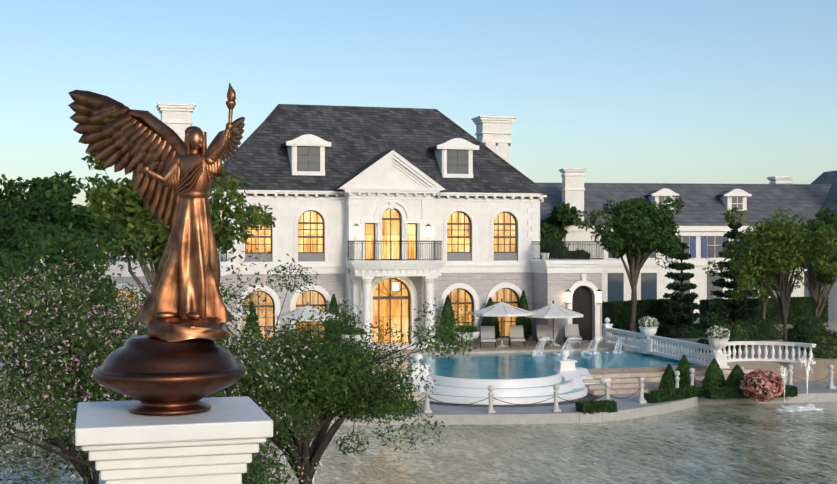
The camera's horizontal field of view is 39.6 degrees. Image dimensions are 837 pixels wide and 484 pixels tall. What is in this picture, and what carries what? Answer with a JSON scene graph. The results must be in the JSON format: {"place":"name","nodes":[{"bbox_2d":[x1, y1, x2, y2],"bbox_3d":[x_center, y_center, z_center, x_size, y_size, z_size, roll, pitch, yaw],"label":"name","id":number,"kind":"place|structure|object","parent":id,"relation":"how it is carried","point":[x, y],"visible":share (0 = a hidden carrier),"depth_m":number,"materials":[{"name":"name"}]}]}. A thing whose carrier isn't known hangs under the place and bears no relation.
{"place":"outdoors","nodes":[
{"label":"outdoors","id":0,"kind":"place"},
{"bbox_2d":[241,457,270,483],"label":"shrub","id":1,"kind":"object","parent":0,"point":[250,475],"visible":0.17,"depth_m":14.74,"materials":[{"name":"green plant"}]},
{"bbox_2d":[0,402,836,483],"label":"pond water","id":2,"kind":"structure","parent":0,"point":[758,443],"depth_m":33.03,"materials":[{"name":"liquid"}]},
{"bbox_2d":[278,451,285,483],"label":"fountain","id":3,"kind":"object","parent":2,"relation":"on","point":[284,459],"visible":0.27,"depth_m":26.83,"materials":[{"name":"stone"}]},
{"bbox_2d":[776,366,801,411],"bbox_3d":[13.188,5.236,41.578,0.841,1.646,1.097,0,0,-25],"label":"fountain","id":4,"kind":"object","parent":2,"relation":"on","point":[788,409],"visible":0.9,"depth_m":41.52,"materials":[{"name":"liquid"}]},
{"bbox_2d":[790,355,822,410],"bbox_3d":[14.011,5.061,41.843,1.190,1.996,1.178,0,0,-16],"label":"fountain","id":5,"kind":"object","parent":2,"relation":"on","point":[807,407],"visible":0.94,"depth_m":41.80,"materials":[{"name":"liquid"}]},
{"bbox_2d":[0,380,836,429],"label":"walkway","id":6,"kind":"structure","parent":0,"point":[538,413],"depth_m":39.63,"materials":[{"name":"grey stone"}]},
{"bbox_2d":[0,353,72,404],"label":"shrub","id":7,"kind":"object","parent":6,"relation":"on","point":[13,386],"visible":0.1,"depth_m":38.77,"materials":[{"name":"green plant"}]},
{"bbox_2d":[49,152,276,295],"bbox_3d":[-8.035,1.266,40.636,8.093,8.936,7.422,0,0,-39],"label":"leaf tree","id":8,"kind":"object","parent":6,"relation":"on","point":[131,212],"visible":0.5,"depth_m":38.93,"materials":[{"name":"green plant"}]},
{"bbox_2d":[388,400,414,412],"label":"hedge","id":9,"kind":"object","parent":6,"relation":"on","point":[407,406],"visible":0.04,"depth_m":38.84,"materials":[{"name":"green plant"}]},
{"bbox_2d":[575,399,617,414],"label":"hedge","id":10,"kind":"object","parent":6,"relation":"on","point":[592,406],"visible":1,"depth_m":38.84,"materials":[{"name":"green plant"}]},
{"bbox_2d":[386,364,835,412],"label":"chain posts","id":11,"kind":"object","parent":6,"relation":"on","point":[490,388],"visible":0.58,"depth_m":39.71,"materials":[{"name":"stone"}]},
{"bbox_2d":[658,364,675,389],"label":"topiary cone","id":12,"kind":"object","parent":6,"relation":"on","point":[667,379],"visible":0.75,"depth_m":43.25,"materials":[{"name":"green plant"}]},
{"bbox_2d":[644,385,703,402],"bbox_3d":[9.284,5.537,42.169,3.115,0.467,0.697,0,0,-43],"label":"hedge","id":13,"kind":"object","parent":6,"relation":"on","point":[666,395],"visible":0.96,"depth_m":41.83,"materials":[{"name":"green plant"}]},
{"bbox_2d":[655,241,704,336],"bbox_3d":[13.566,2.815,60.250,3.016,5.793,3.102,0,0,-34],"label":"conifer","id":14,"kind":"object","parent":6,"relation":"on","point":[681,307],"visible":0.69,"depth_m":59.96,"materials":[{"name":"green plant"}]},
{"bbox_2d":[663,324,700,338],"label":"garden shrub","id":15,"kind":"object","parent":6,"relation":"on","point":[681,332],"visible":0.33,"depth_m":58.80,"materials":[{"name":"green plant"}]},
{"bbox_2d":[675,355,695,386],"bbox_3d":[10.248,5.026,44.796,0.883,1.367,0.906,0,0,-16],"label":"topiary cone","id":16,"kind":"object","parent":6,"relation":"on","point":[683,367],"visible":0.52,"depth_m":44.57,"materials":[{"name":"green plant"}]},
{"bbox_2d":[686,324,702,337],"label":"garden shrub","id":17,"kind":"object","parent":6,"relation":"on","point":[696,334],"visible":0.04,"depth_m":59.09,"materials":[{"name":"green plant"}]},
{"bbox_2d":[702,358,725,388],"bbox_3d":[11.198,5.055,44.039,0.976,1.308,1.012,0,0,-16],"label":"topiary cone","id":18,"kind":"object","parent":6,"relation":"on","point":[713,377],"visible":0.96,"depth_m":43.77,"materials":[{"name":"green plant"}]},
{"bbox_2d":[695,300,741,355],"bbox_3d":[12.914,4.109,50.248,2.548,3.205,2.236,0,0,-16],"label":"conifer","id":19,"kind":"object","parent":6,"relation":"on","point":[717,313],"visible":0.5,"depth_m":50.06,"materials":[{"name":"green plant"}]},
{"bbox_2d":[723,364,744,386],"bbox_3d":[11.892,5.136,43.361,1.061,1.147,1.081,0,0,4],"label":"topiary cone","id":20,"kind":"object","parent":6,"relation":"on","point":[735,376],"visible":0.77,"depth_m":43.17,"materials":[{"name":"green plant"}]},
{"bbox_2d":[702,222,767,323],"bbox_3d":[16.718,2.300,61.386,3.494,6.823,3.485,0,0,-16],"label":"conifer","id":21,"kind":"object","parent":6,"relation":"on","point":[734,313],"visible":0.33,"depth_m":61.10,"materials":[{"name":"green plant"}]},
{"bbox_2d":[703,385,797,399],"bbox_3d":[12.244,5.535,42.856,3.666,0.452,0.777,0,0,-16],"label":"hedge","id":22,"kind":"object","parent":6,"relation":"on","point":[723,393],"visible":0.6,"depth_m":42.43,"materials":[{"name":"green plant"}]},
{"bbox_2d":[739,369,783,401],"bbox_3d":[12.485,5.228,42.241,1.638,1.224,1.514,0,0,-16],"label":"flowering bush","id":23,"kind":"object","parent":6,"relation":"on","point":[761,385],"visible":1,"depth_m":41.83,"materials":[{"name":"pink plant"}]},
{"bbox_2d":[702,206,836,353],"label":"tree","id":24,"kind":"object","parent":6,"relation":"on","point":[772,257],"visible":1,"depth_m":49.81,"materials":[{"name":"green plant"}]},
{"bbox_2d":[782,200,836,320],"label":"tree","id":25,"kind":"object","parent":6,"relation":"on","point":[814,279],"visible":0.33,"depth_m":56.17,"materials":[{"name":"green plant"}]},
{"bbox_2d":[796,335,836,358],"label":"garden shrub","id":26,"kind":"object","parent":6,"relation":"on","point":[824,348],"visible":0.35,"depth_m":48.81,"materials":[{"name":"green plant"}]},
{"bbox_2d":[802,330,836,348],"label":"garden shrub","id":27,"kind":"object","parent":6,"relation":"on","point":[833,334],"visible":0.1,"depth_m":51.68,"materials":[{"name":"green plant"}]},
{"bbox_2d":[0,0,836,213],"label":"sky","id":28,"kind":"structure","parent":0,"point":[622,91],"materials":[{"name":"blue"}]},
{"bbox_2d":[599,377,610,383],"bbox_3d":[7.130,5.439,44.394,0.440,0.540,0.433,0,0,-16],"label":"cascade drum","id":29,"kind":"object","parent":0,"point":[603,380],"visible":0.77,"depth_m":44.24,"materials":[{"name":"white stone"}]},
{"label":"ground","id":30,"kind":"structure","parent":0,"visible":0},
{"bbox_2d":[0,193,20,214],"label":"tree","id":31,"kind":"object","parent":30,"relation":"on","point":[4,197],"depth_m":88.41,"materials":[{"name":"green plant"}]},
{"bbox_2d":[0,174,73,212],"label":"tree","id":32,"kind":"object","parent":30,"relation":"on","point":[10,187],"visible":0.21,"depth_m":88.28,"materials":[{"name":"green plant"}]},
{"bbox_2d":[0,197,81,299],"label":"tree","id":33,"kind":"object","parent":30,"relation":"on","point":[13,222],"visible":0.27,"depth_m":67.63,"materials":[{"name":"green plant"}]},
{"bbox_2d":[0,221,102,323],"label":"tree","id":34,"kind":"object","parent":30,"relation":"on","point":[16,244],"visible":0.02,"depth_m":64.27,"materials":[{"name":"green plant"}]},
{"bbox_2d":[0,171,126,259],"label":"tree","id":35,"kind":"object","parent":30,"relation":"on","point":[49,190],"visible":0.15,"depth_m":77.66,"materials":[{"name":"green plant"}]},
{"bbox_2d":[0,216,134,446],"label":"tree","id":36,"kind":"object","parent":30,"relation":"on","point":[65,237],"visible":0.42,"depth_m":32.07,"materials":[{"name":"green plant"}]},
{"bbox_2d":[25,291,215,475],"bbox_3d":[-4.726,3.571,20.655,4.575,5.384,4.887,0,0,-16],"label":"flowering shrub","id":37,"kind":"object","parent":30,"relation":"on","point":[67,460],"depth_m":20.54,"materials":[{"name":"green plant"}]},
{"bbox_2d":[0,231,317,483],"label":"pink tree","id":38,"kind":"object","parent":30,"relation":"on","point":[99,349],"visible":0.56,"depth_m":16.59,"materials":[{"name":"green plant"}]},
{"bbox_2d":[75,396,272,483],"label":"statue pedestal","id":39,"kind":"object","parent":30,"relation":"on","point":[220,440],"visible":1,"depth_m":7.40,"materials":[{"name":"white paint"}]},
{"bbox_2d":[92,335,245,414],"bbox_3d":[-1.680,0.891,7.872,1.020,0.504,1.020,0,0,-16],"label":"statue bowl","id":40,"kind":"object","parent":39,"relation":"on","point":[155,376],"visible":0.92,"depth_m":7.56,"materials":[{"name":"brown metal"}]},
{"bbox_2d":[68,83,244,341],"bbox_3d":[-1.866,-0.219,7.985,1.268,1.747,0.819,0,0,-3],"label":"angel statue","id":41,"kind":"object","parent":40,"relation":"on","point":[174,175],"visible":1,"depth_m":7.87,"materials":[{"name":"brown metal"}]},
{"bbox_2d":[249,443,287,483],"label":"shrub","id":42,"kind":"object","parent":30,"relation":"on","point":[265,465],"visible":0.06,"depth_m":18.81,"materials":[{"name":"green plant"}]},
{"bbox_2d":[208,262,481,483],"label":"tree","id":43,"kind":"object","parent":30,"relation":"on","point":[340,383],"visible":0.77,"depth_m":21.25,"materials":[{"name":"green plant"}]},
{"bbox_2d":[0,319,836,417],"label":"terrace","id":44,"kind":"structure","parent":30,"relation":"on","point":[624,380],"depth_m":44.69,"materials":[{"name":"stone"}]},
{"bbox_2d":[216,304,249,342],"bbox_3d":[-8.767,3.622,50.392,2.688,2.476,2.688,0,0,-38],"label":"umbrella","id":45,"kind":"object","parent":44,"relation":"on","point":[235,310],"visible":0.04,"depth_m":49.81,"materials":[{"name":"fabric"}]},
{"bbox_2d":[243,302,260,344],"bbox_3d":[-7.683,3.793,53.607,0.863,2.133,0.881,0,0,-16],"label":"topiary cone","id":46,"kind":"object","parent":44,"relation":"on","point":[251,316],"visible":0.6,"depth_m":53.41,"materials":[{"name":"green plant"}]},
{"bbox_2d":[277,302,338,348],"bbox_3d":[-4.898,3.748,51.471,2.778,2.222,2.778,0,0,-16],"label":"umbrella","id":47,"kind":"object","parent":44,"relation":"on","point":[304,312],"visible":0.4,"depth_m":50.75,"materials":[{"name":"fabric"}]},
{"bbox_2d":[324,294,341,343],"bbox_3d":[-3.972,3.638,54.466,0.922,2.443,0.931,0,0,-16],"label":"topiary cone","id":48,"kind":"object","parent":44,"relation":"on","point":[333,300],"visible":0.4,"depth_m":54.30,"materials":[{"name":"green plant"}]},
{"bbox_2d":[93,103,606,349],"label":"house","id":49,"kind":"structure","parent":44,"relation":"on","point":[395,215],"depth_m":56.00,"materials":[{"name":"white paint"}]},
{"bbox_2d":[222,254,231,261],"bbox_3d":[-8.628,0.589,52.300,0.440,0.600,0.429,0,0,-16],"label":"terrace pot","id":50,"kind":"object","parent":49,"relation":"on","point":[224,257],"visible":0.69,"depth_m":52.16,"materials":[{"name":"white stone"}]},
{"bbox_2d":[541,253,548,259],"bbox_3d":[6.141,0.589,56.316,0.440,0.600,0.429,0,0,-16],"label":"terrace pot","id":51,"kind":"object","parent":49,"relation":"on","point":[545,255],"visible":0.85,"depth_m":56.17,"materials":[{"name":"white stone"}]},
{"bbox_2d":[539,239,550,249],"bbox_3d":[6.133,0.120,56.314,0.582,0.574,0.602,0,0,-16],"label":"topiary ball","id":52,"kind":"object","parent":51,"relation":"in","point":[543,244],"visible":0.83,"depth_m":56.15,"materials":[{"name":"green plant"}]},
{"bbox_2d":[341,334,367,347],"bbox_3d":[-2.863,4.484,51.832,1.236,0.770,1.236,0,0,-16],"label":"planter bowl","id":53,"kind":"object","parent":44,"relation":"on","point":[358,338],"visible":0.19,"depth_m":51.36,"materials":[{"name":"stone"}]},
{"bbox_2d":[343,327,366,334],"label":"planter plant","id":54,"kind":"object","parent":53,"relation":"in","point":[358,330],"visible":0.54,"depth_m":51.51,"materials":[{"name":"green plant"}]},
{"bbox_2d":[407,353,429,375],"bbox_3d":[-0.004,4.559,43.545,0.700,0.800,0.700,0,0,-16],"label":"ball finial","id":55,"kind":"object","parent":44,"relation":"on","point":[418,357],"visible":0.81,"depth_m":43.31,"materials":[{"name":"white stone"}]},
{"bbox_2d":[438,295,456,341],"bbox_3d":[1.434,3.707,55.992,1.023,2.306,0.957,0,0,-16],"label":"topiary cone","id":56,"kind":"object","parent":44,"relation":"on","point":[447,303],"visible":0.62,"depth_m":55.76,"materials":[{"name":"green plant"}]},
{"bbox_2d":[453,331,479,347],"bbox_3d":[2.198,4.484,53.243,1.236,0.770,1.236,0,0,-16],"label":"planter bowl","id":57,"kind":"object","parent":44,"relation":"on","point":[475,335],"visible":0.44,"depth_m":52.82,"materials":[{"name":"stone"}]},
{"bbox_2d":[456,324,478,331],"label":"planter plant","id":58,"kind":"object","parent":57,"relation":"in","point":[473,328],"visible":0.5,"depth_m":52.93,"materials":[{"name":"green plant"}]},
{"bbox_2d":[480,326,495,348],"bbox_3d":[3.218,4.403,53.840,0.720,0.912,2.000,0,0,2],"label":"sun lounger","id":59,"kind":"object","parent":44,"relation":"on","point":[487,334],"visible":1,"depth_m":54.27,"materials":[{"name":"fabric"}]},
{"bbox_2d":[480,297,500,338],"bbox_3d":[3.487,3.769,56.708,1.074,2.180,1.085,0,0,-16],"label":"topiary cone","id":60,"kind":"object","parent":44,"relation":"on","point":[489,321],"visible":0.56,"depth_m":56.45,"materials":[{"name":"green plant"}]},
{"bbox_2d":[471,299,532,346],"bbox_3d":[3.865,3.732,53.916,2.688,2.256,2.688,0,0,-27],"label":"umbrella","id":61,"kind":"object","parent":44,"relation":"on","point":[501,309],"visible":1,"depth_m":53.20,"materials":[{"name":"fabric"}]},
{"bbox_2d":[508,325,525,347],"bbox_3d":[4.592,4.403,54.223,0.720,0.912,2.000,0,0,2],"label":"sun lounger","id":62,"kind":"object","parent":44,"relation":"on","point":[516,333],"visible":1,"depth_m":54.66,"materials":[{"name":"fabric"}]},
{"bbox_2d":[515,290,531,339],"bbox_3d":[5.143,3.615,57.196,0.922,2.488,0.922,0,0,-16],"label":"topiary cone","id":63,"kind":"object","parent":44,"relation":"on","point":[524,321],"visible":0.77,"depth_m":56.97,"materials":[{"name":"green plant"}]},
{"bbox_2d":[369,350,699,397],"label":"pool water","id":64,"kind":"structure","parent":44,"relation":"in","point":[524,365],"depth_m":47.46,"materials":[{"name":"liquid"}]},
{"bbox_2d":[527,338,554,356],"bbox_3d":[5.399,4.594,51.429,0.907,0.787,2.992,0,0,15],"label":"water jet","id":65,"kind":"object","parent":64,"relation":"on","point":[537,353],"visible":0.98,"depth_m":50.86},
{"bbox_2d":[555,336,580,355],"bbox_3d":[6.843,4.596,51.679,0.773,0.781,2.977,0,0,37],"label":"water jet","id":66,"kind":"object","parent":64,"relation":"on","point":[568,344],"visible":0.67,"depth_m":51.40},
{"bbox_2d":[582,336,606,355],"bbox_3d":[8.107,4.612,51.997,0.765,0.749,2.984,0,0,35],"label":"water jet","id":67,"kind":"object","parent":64,"relation":"on","point":[597,343],"visible":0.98,"depth_m":51.59},
{"bbox_2d":[605,335,626,354],"bbox_3d":[9.002,4.599,52.395,0.984,0.763,3.078,0,0,14],"label":"water jet","id":68,"kind":"object","parent":64,"relation":"on","point":[615,352],"visible":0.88,"depth_m":51.81},
{"bbox_2d":[536,325,553,346],"bbox_3d":[5.917,4.403,54.593,0.720,0.912,2.000,0,0,2],"label":"sun lounger","id":69,"kind":"object","parent":44,"relation":"on","point":[543,331],"visible":0.81,"depth_m":55.02,"materials":[{"name":"fabric"}]},
{"bbox_2d":[525,300,582,345],"bbox_3d":[6.329,3.791,54.604,2.688,2.138,2.688,0,0,-45],"label":"umbrella","id":70,"kind":"object","parent":44,"relation":"on","point":[553,310],"visible":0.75,"depth_m":53.86,"materials":[{"name":"fabric"}]},
{"bbox_2d":[553,349,576,370],"bbox_3d":[5.679,4.559,45.131,0.700,0.800,0.700,0,0,-16],"label":"ball finial","id":71,"kind":"object","parent":44,"relation":"on","point":[564,364],"visible":1,"depth_m":44.90,"materials":[{"name":"white stone"}]},
{"bbox_2d":[564,324,582,344],"bbox_3d":[7.302,4.403,54.979,0.720,0.912,2.000,0,0,2],"label":"sun lounger","id":72,"kind":"object","parent":44,"relation":"on","point":[571,330],"visible":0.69,"depth_m":55.43,"materials":[{"name":"fabric"}]},
{"bbox_2d":[601,317,645,350],"bbox_3d":[9.480,4.219,53.317,0.442,1.280,4.324,0,0,-16],"label":"balustrade","id":73,"kind":"object","parent":44,"relation":"on","point":[609,336],"visible":0.79,"depth_m":53.58,"materials":[{"name":"white stone"}]},
{"bbox_2d":[572,195,685,331],"bbox_3d":[11.310,1.224,60.061,6.496,7.326,5.077,0,0,-45],"label":"tall tree","id":74,"kind":"object","parent":44,"relation":"on","point":[641,228],"visible":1,"depth_m":59.73,"materials":[{"name":"green plant"}]},
{"bbox_2d":[602,298,693,335],"bbox_3d":[12.333,3.999,62.281,6.678,1.881,1.122,0,0,-39],"label":"hedge","id":75,"kind":"object","parent":44,"relation":"on","point":[618,314],"visible":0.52,"depth_m":60.65,"materials":[{"name":"green plant"}]},
{"bbox_2d":[639,326,657,353],"bbox_3d":[10.060,4.284,50.864,0.856,1.150,0.856,0,0,-16],"label":"garden urn","id":76,"kind":"object","parent":44,"relation":"on","point":[646,345],"visible":0.85,"depth_m":50.61,"materials":[{"name":"white stone"}]},
{"bbox_2d":[638,316,658,326],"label":"urn flowers","id":77,"kind":"object","parent":76,"relation":"on","point":[647,321],"visible":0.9,"depth_m":50.60,"materials":[{"name":"white plant"}]},
{"bbox_2d":[649,335,713,365],"bbox_3d":[10.815,4.459,47.870,0.396,0.800,5.460,0,0,-16],"label":"balustrade","id":78,"kind":"object","parent":44,"relation":"on","point":[687,352],"visible":0.92,"depth_m":47.83,"materials":[{"name":"white stone"}]},
{"bbox_2d":[703,317,731,329],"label":"garden shrub","id":79,"kind":"object","parent":44,"relation":"on","point":[727,320],"visible":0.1,"depth_m":59.66,"materials":[{"name":"green plant"}]},
{"bbox_2d":[707,338,729,368],"bbox_3d":[11.571,4.284,44.876,0.856,1.150,0.856,0,0,-16],"label":"garden urn","id":80,"kind":"object","parent":44,"relation":"on","point":[718,355],"visible":0.9,"depth_m":44.64,"materials":[{"name":"white stone"}]},
{"bbox_2d":[706,325,729,338],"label":"urn flowers","id":81,"kind":"object","parent":80,"relation":"on","point":[718,332],"visible":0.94,"depth_m":44.60,"materials":[{"name":"white plant"}]},
{"bbox_2d":[726,322,749,350],"bbox_3d":[14.007,4.385,52.015,1.650,1.597,1.610,0,0,-16],"label":"garden shrub","id":82,"kind":"object","parent":44,"relation":"on","point":[740,336],"visible":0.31,"depth_m":51.57,"materials":[{"name":"green plant"}]},
{"bbox_2d":[732,320,757,346],"bbox_3d":[14.931,4.358,54.132,1.656,1.471,1.636,0,0,-16],"label":"garden shrub","id":83,"kind":"object","parent":44,"relation":"on","point":[748,330],"visible":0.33,"depth_m":53.77,"materials":[{"name":"green plant"}]},
{"bbox_2d":[740,321,761,340],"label":"garden shrub","id":84,"kind":"object","parent":44,"relation":"on","point":[755,330],"visible":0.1,"depth_m":55.04,"materials":[{"name":"green plant"}]},
{"bbox_2d":[742,320,762,338],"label":"garden shrub","id":85,"kind":"object","parent":44,"relation":"on","point":[756,328],"visible":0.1,"depth_m":55.60,"materials":[{"name":"green plant"}]},
{"bbox_2d":[709,341,815,363],"bbox_3d":[13.393,4.459,46.649,4.565,0.800,2.118,0,0,-16],"label":"curved balustrade","id":86,"kind":"object","parent":44,"relation":"on","point":[766,344],"visible":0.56,"depth_m":47.31,"materials":[{"name":"white stone"}]},
{"bbox_2d":[699,296,828,324],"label":"hedge","id":87,"kind":"object","parent":44,"relation":"on","point":[800,306],"visible":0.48,"depth_m":68.79,"materials":[{"name":"green plant"}]},
{"bbox_2d":[725,220,805,319],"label":"tree","id":88,"kind":"object","parent":44,"relation":"on","point":[765,300],"visible":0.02,"depth_m":66.41,"materials":[{"name":"green plant"}]},
{"bbox_2d":[753,319,782,339],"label":"garden shrub","id":89,"kind":"object","parent":44,"relation":"on","point":[771,331],"visible":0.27,"depth_m":57.94,"materials":[{"name":"green plant"}]},
{"bbox_2d":[782,327,805,342],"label":"garden shrub","id":90,"kind":"object","parent":44,"relation":"on","point":[791,336],"visible":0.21,"depth_m":53.91,"materials":[{"name":"green plant"}]},
{"bbox_2d":[788,315,829,342],"bbox_3d":[18.254,4.271,54.210,1.967,1.775,1.994,0,0,-16],"label":"garden shrub","id":91,"kind":"object","parent":44,"relation":"on","point":[806,328],"visible":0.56,"depth_m":53.71,"materials":[{"name":"green plant"}]},
{"bbox_2d":[536,168,836,321],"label":"house","id":92,"kind":"structure","parent":30,"relation":"on","point":[702,224],"depth_m":86.20,"materials":[{"name":"white paint"}]},
{"bbox_2d":[539,201,590,259],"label":"tree","id":93,"kind":"object","parent":92,"relation":"on","point":[554,230],"visible":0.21,"depth_m":82.46,"materials":[{"name":"green plant"}]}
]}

